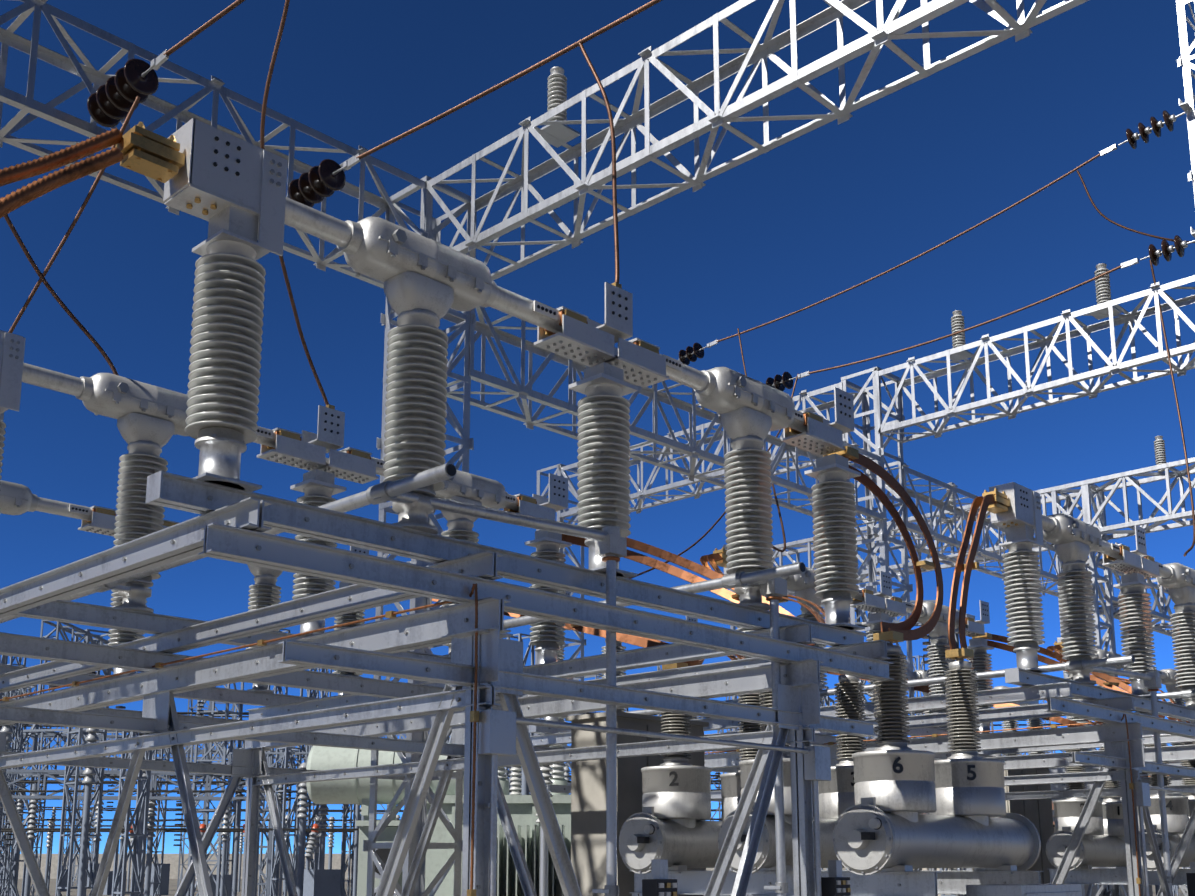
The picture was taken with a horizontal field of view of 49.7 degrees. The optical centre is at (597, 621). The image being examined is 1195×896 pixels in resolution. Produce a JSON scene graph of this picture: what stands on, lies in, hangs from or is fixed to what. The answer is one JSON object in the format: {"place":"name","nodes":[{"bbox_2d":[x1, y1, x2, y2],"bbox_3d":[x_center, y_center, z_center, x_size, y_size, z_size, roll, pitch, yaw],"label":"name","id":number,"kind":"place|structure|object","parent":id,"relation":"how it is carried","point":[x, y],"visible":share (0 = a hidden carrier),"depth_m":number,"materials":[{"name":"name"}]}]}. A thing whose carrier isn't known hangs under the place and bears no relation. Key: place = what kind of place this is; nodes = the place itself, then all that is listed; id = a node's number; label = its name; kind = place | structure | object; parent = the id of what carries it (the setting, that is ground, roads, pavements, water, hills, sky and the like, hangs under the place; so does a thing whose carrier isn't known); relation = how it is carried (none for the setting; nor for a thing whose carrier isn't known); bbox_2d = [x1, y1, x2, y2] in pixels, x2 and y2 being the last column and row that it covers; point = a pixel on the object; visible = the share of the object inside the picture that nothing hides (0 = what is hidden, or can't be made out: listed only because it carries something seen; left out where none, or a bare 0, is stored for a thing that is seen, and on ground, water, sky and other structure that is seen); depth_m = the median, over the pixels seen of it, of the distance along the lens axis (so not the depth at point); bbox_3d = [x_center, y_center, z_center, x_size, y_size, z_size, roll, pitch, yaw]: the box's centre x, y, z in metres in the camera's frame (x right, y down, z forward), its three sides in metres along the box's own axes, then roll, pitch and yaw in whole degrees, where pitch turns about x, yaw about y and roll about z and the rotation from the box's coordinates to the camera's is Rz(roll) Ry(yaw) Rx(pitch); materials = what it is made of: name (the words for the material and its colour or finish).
{"place":"outdoors","nodes":[
{"label":"outdoors","id":0,"kind":"place"},
{"bbox_2d":[0,0,1194,853],"label":"sky","id":1,"kind":"structure","parent":0,"point":[832,208],"materials":[{"name":"blue"}]},
{"bbox_2d":[18,854,1181,878],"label":"hills","id":2,"kind":"structure","parent":0,"point":[172,860],"depth_m":167.31,"materials":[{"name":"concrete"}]},
{"bbox_2d":[17,879,1183,895],"bbox_3d":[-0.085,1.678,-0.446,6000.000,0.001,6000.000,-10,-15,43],"label":"ground","id":3,"kind":"structure","parent":0,"point":[172,887],"depth_m":93.34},
{"bbox_2d":[129,824,318,895],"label":"insulators","id":4,"kind":"object","parent":3,"relation":"on","point":[311,843],"visible":0.25,"depth_m":45.21,"materials":[{"name":"grey ceramic"}]},
{"bbox_2d":[0,470,893,895],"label":"steel support structure","id":5,"kind":"object","parent":3,"relation":"on","point":[230,524],"visible":0.98,"depth_m":7.56,"materials":[{"name":"grey metal"}]},
{"bbox_2d":[0,480,368,694],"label":"disconnect switch","id":6,"kind":"object","parent":5,"relation":"on","point":[20,499],"visible":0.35,"depth_m":11.02,"materials":[{"name":"grey metal"}]},
{"bbox_2d":[0,583,478,895],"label":"switch ground wire","id":7,"kind":"object","parent":5,"relation":"attached to","point":[474,718],"visible":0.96,"depth_m":6.24,"materials":[{"name":"grey metal"}]},
{"bbox_2d":[0,330,571,663],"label":"disconnect switch","id":8,"kind":"object","parent":5,"relation":"on","point":[151,419],"visible":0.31,"depth_m":8.97,"materials":[{"name":"grey ceramic"}]},
{"bbox_2d":[0,463,805,895],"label":"switch operating rods","id":9,"kind":"object","parent":5,"relation":"attached to","point":[612,549],"visible":0.69,"depth_m":6.84,"materials":[{"name":"grey metal"}]},
{"bbox_2d":[115,118,864,629],"bbox_3d":[-0.114,-1.102,7.113,0.317,1.670,5.300,-10,-15,43],"label":"disconnect switch","id":10,"kind":"object","parent":5,"relation":"on","point":[229,188],"visible":0.96,"depth_m":6.29,"materials":[{"name":"grey ceramic"}]},
{"bbox_2d":[0,128,123,217],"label":"power cables","id":11,"kind":"object","parent":10,"relation":"attached to","point":[24,195],"visible":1,"depth_m":5.12,"materials":[{"name":"brown metal"}]},
{"bbox_2d":[306,692,623,895],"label":"power transformer","id":12,"kind":"object","parent":3,"relation":"on","point":[533,844],"visible":0.27,"depth_m":19.32,"materials":[{"name":"paint"}]},
{"bbox_2d":[0,0,1088,895],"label":"gantry","id":13,"kind":"object","parent":3,"relation":"on","point":[556,130],"visible":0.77,"depth_m":10.81,"materials":[{"name":"grey metal"}]},
{"bbox_2d":[0,600,1190,895],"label":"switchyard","id":14,"kind":"structure","parent":3,"relation":"on","point":[316,878],"depth_m":45.40,"materials":[{"name":"metal"}]},
{"bbox_2d":[565,711,708,895],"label":"concrete fire wall","id":15,"kind":"structure","parent":3,"relation":"on","point":[588,820],"depth_m":11.68,"materials":[{"name":"paint"}]},
{"bbox_2d":[478,709,881,895],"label":"junction boxes","id":16,"kind":"object","parent":3,"relation":"on","point":[497,734],"visible":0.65,"depth_m":6.31,"materials":[{"name":"metal"}]},
{"bbox_2d":[642,859,677,895],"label":"terminal rack bay","id":17,"kind":"object","parent":16,"relation":"attached to","point":[659,883],"visible":1,"depth_m":6.60,"materials":[{"name":"grey metal"}]},
{"bbox_2d":[821,860,850,895],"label":"terminal rack bay","id":18,"kind":"object","parent":16,"relation":"attached to","point":[834,883],"visible":0.98,"depth_m":7.68,"materials":[{"name":"grey metal"}]},
{"bbox_2d":[442,0,1194,869],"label":"gantry","id":19,"kind":"object","parent":3,"relation":"on","point":[956,354],"visible":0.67,"depth_m":17.02,"materials":[{"name":"grey metal"}]},
{"bbox_2d":[4,0,1194,578],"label":"hanging wires","id":20,"kind":"object","parent":19,"relation":"attached to","point":[82,208],"visible":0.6,"depth_m":9.01,"materials":[{"name":"brown metal"}]},
{"bbox_2d":[87,0,1194,391],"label":"overhead power lines","id":21,"kind":"object","parent":19,"relation":"hanging from","point":[111,102],"visible":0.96,"depth_m":10.77,"materials":[{"name":"brown metal"}]},
{"bbox_2d":[618,640,1081,895],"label":"circuit breaker","id":22,"kind":"object","parent":3,"relation":"on","point":[959,827],"visible":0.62,"depth_m":9.49,"materials":[{"name":"grey metal"}]},
{"bbox_2d":[669,771,678,785],"bbox_3d":[0.598,1.231,10.097,0.073,0.112,0.002,-1,-11,7],"label":"circuit breaker label","id":23,"kind":"object","parent":22,"relation":"attached to","point":[672,783],"visible":1,"depth_m":10.09,"materials":[{"name":"black paint"}]},
{"bbox_2d":[432,446,994,669],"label":"power cables","id":24,"kind":"object","parent":22,"relation":"on","point":[900,632],"visible":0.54,"depth_m":10.02,"materials":[{"name":"brown metal"}]},
{"bbox_2d":[893,757,902,772],"bbox_3d":[2.031,0.972,8.726,0.071,0.114,0.002,-1,-11,7],"label":"circuit breaker label","id":25,"kind":"object","parent":22,"relation":"attached to","point":[895,765],"visible":1,"depth_m":8.72,"materials":[{"name":"black paint"}]},
{"bbox_2d":[967,765,975,779],"bbox_3d":[2.734,1.107,9.437,0.066,0.112,0.002,-1,-11,7],"label":"circuit breaker label","id":26,"kind":"object","parent":22,"relation":"attached to","point":[971,772],"visible":1,"depth_m":9.44,"materials":[{"name":"black paint"}]},
{"bbox_2d":[529,668,1194,895],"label":"steel support structure","id":27,"kind":"object","parent":3,"relation":"on","point":[1105,705],"visible":0.38,"depth_m":11.77,"materials":[{"name":"grey metal"}]},
{"bbox_2d":[529,587,789,745],"bbox_3d":[0.968,0.621,16.230,0.317,1.670,5.300,-10,-15,43],"label":"disconnect switch","id":28,"kind":"object","parent":27,"relation":"on","point":[619,647],"visible":0.08,"depth_m":15.36,"materials":[{"name":"grey metal"}]},
{"bbox_2d":[713,544,993,733],"bbox_3d":[3.009,0.251,14.275,0.317,1.670,5.300,-10,-15,43],"label":"disconnect switch","id":29,"kind":"object","parent":27,"relation":"on","point":[884,605],"visible":0.31,"depth_m":14.90,"materials":[{"name":"grey metal"}]},
{"bbox_2d":[627,655,1194,895],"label":"switch operating rods","id":30,"kind":"object","parent":27,"relation":"attached to","point":[1152,682],"visible":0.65,"depth_m":11.94,"materials":[{"name":"grey metal"}]},
{"bbox_2d":[704,714,1141,895],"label":"switch ground wire","id":31,"kind":"object","parent":27,"relation":"attached to","point":[1138,879],"visible":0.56,"depth_m":11.39,"materials":[{"name":"grey metal"}]},
{"bbox_2d":[982,482,1194,707],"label":"disconnect switch","id":32,"kind":"object","parent":27,"relation":"on","point":[1014,509],"visible":0.96,"depth_m":11.48,"materials":[{"name":"grey ceramic"}]},
{"bbox_2d":[730,436,1194,895],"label":"gantry","id":33,"kind":"object","parent":3,"relation":"on","point":[1089,491],"visible":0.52,"depth_m":22.95,"materials":[{"name":"grey metal"}]},
{"bbox_2d":[972,768,1055,883],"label":"concrete fire wall","id":34,"kind":"structure","parent":3,"relation":"on","point":[1037,813],"depth_m":17.21,"materials":[{"name":"paint"}]},
{"bbox_2d":[920,803,1152,895],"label":"control building","id":35,"kind":"structure","parent":3,"relation":"on","point":[1125,888],"depth_m":43.43,"materials":[{"name":"tile"}]},
{"bbox_2d":[929,749,1187,895],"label":"switch stand bay","id":36,"kind":"object","parent":3,"relation":"on","point":[1175,780],"depth_m":18.91,"materials":[{"name":"grey metal"}]},
{"bbox_2d":[904,665,1044,755],"bbox_3d":[6.132,1.605,21.438,0.317,1.670,5.300,-10,-15,43],"label":"disconnect switch","id":37,"kind":"object","parent":36,"relation":"on","point":[1012,724],"visible":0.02,"depth_m":22.47,"materials":[{"name":"grey metal"}]},
{"bbox_2d":[1054,637,1190,749],"bbox_3d":[8.173,1.235,19.483,0.317,1.670,5.300,-10,-15,43],"label":"disconnect switch","id":38,"kind":"object","parent":36,"relation":"on","point":[1168,678],"visible":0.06,"depth_m":19.47,"materials":[{"name":"grey metal"}]},
{"bbox_2d":[1046,742,1194,895],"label":"circuit breaker","id":39,"kind":"object","parent":3,"relation":"on","point":[1102,843],"visible":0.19,"depth_m":15.29,"materials":[{"name":"grey metal"}]},
{"bbox_2d":[827,632,1189,726],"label":"copper links","id":40,"kind":"object","parent":39,"relation":"on","point":[1112,683],"visible":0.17,"depth_m":16.32,"materials":[{"name":"brown metal"}]},
{"bbox_2d":[1166,800,1172,809],"bbox_3d":[6.477,2.085,14.620,0.077,0.112,0.002,-1,-11,7],"label":"circuit breaker label","id":41,"kind":"object","parent":39,"relation":"attached to","point":[1169,804],"visible":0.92,"depth_m":14.62,"materials":[{"name":"black paint"}]},
{"bbox_2d":[1133,782,1194,895],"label":"steel support frame","id":42,"kind":"object","parent":3,"relation":"on","point":[1141,792],"visible":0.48,"depth_m":11.10,"materials":[{"name":"metal"}]},
{"bbox_2d":[1186,862,1194,895],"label":"terminal rack bay","id":43,"kind":"object","parent":42,"relation":"attached to","point":[1191,882],"visible":1,"depth_m":11.79,"materials":[{"name":"grey metal"}]}
]}

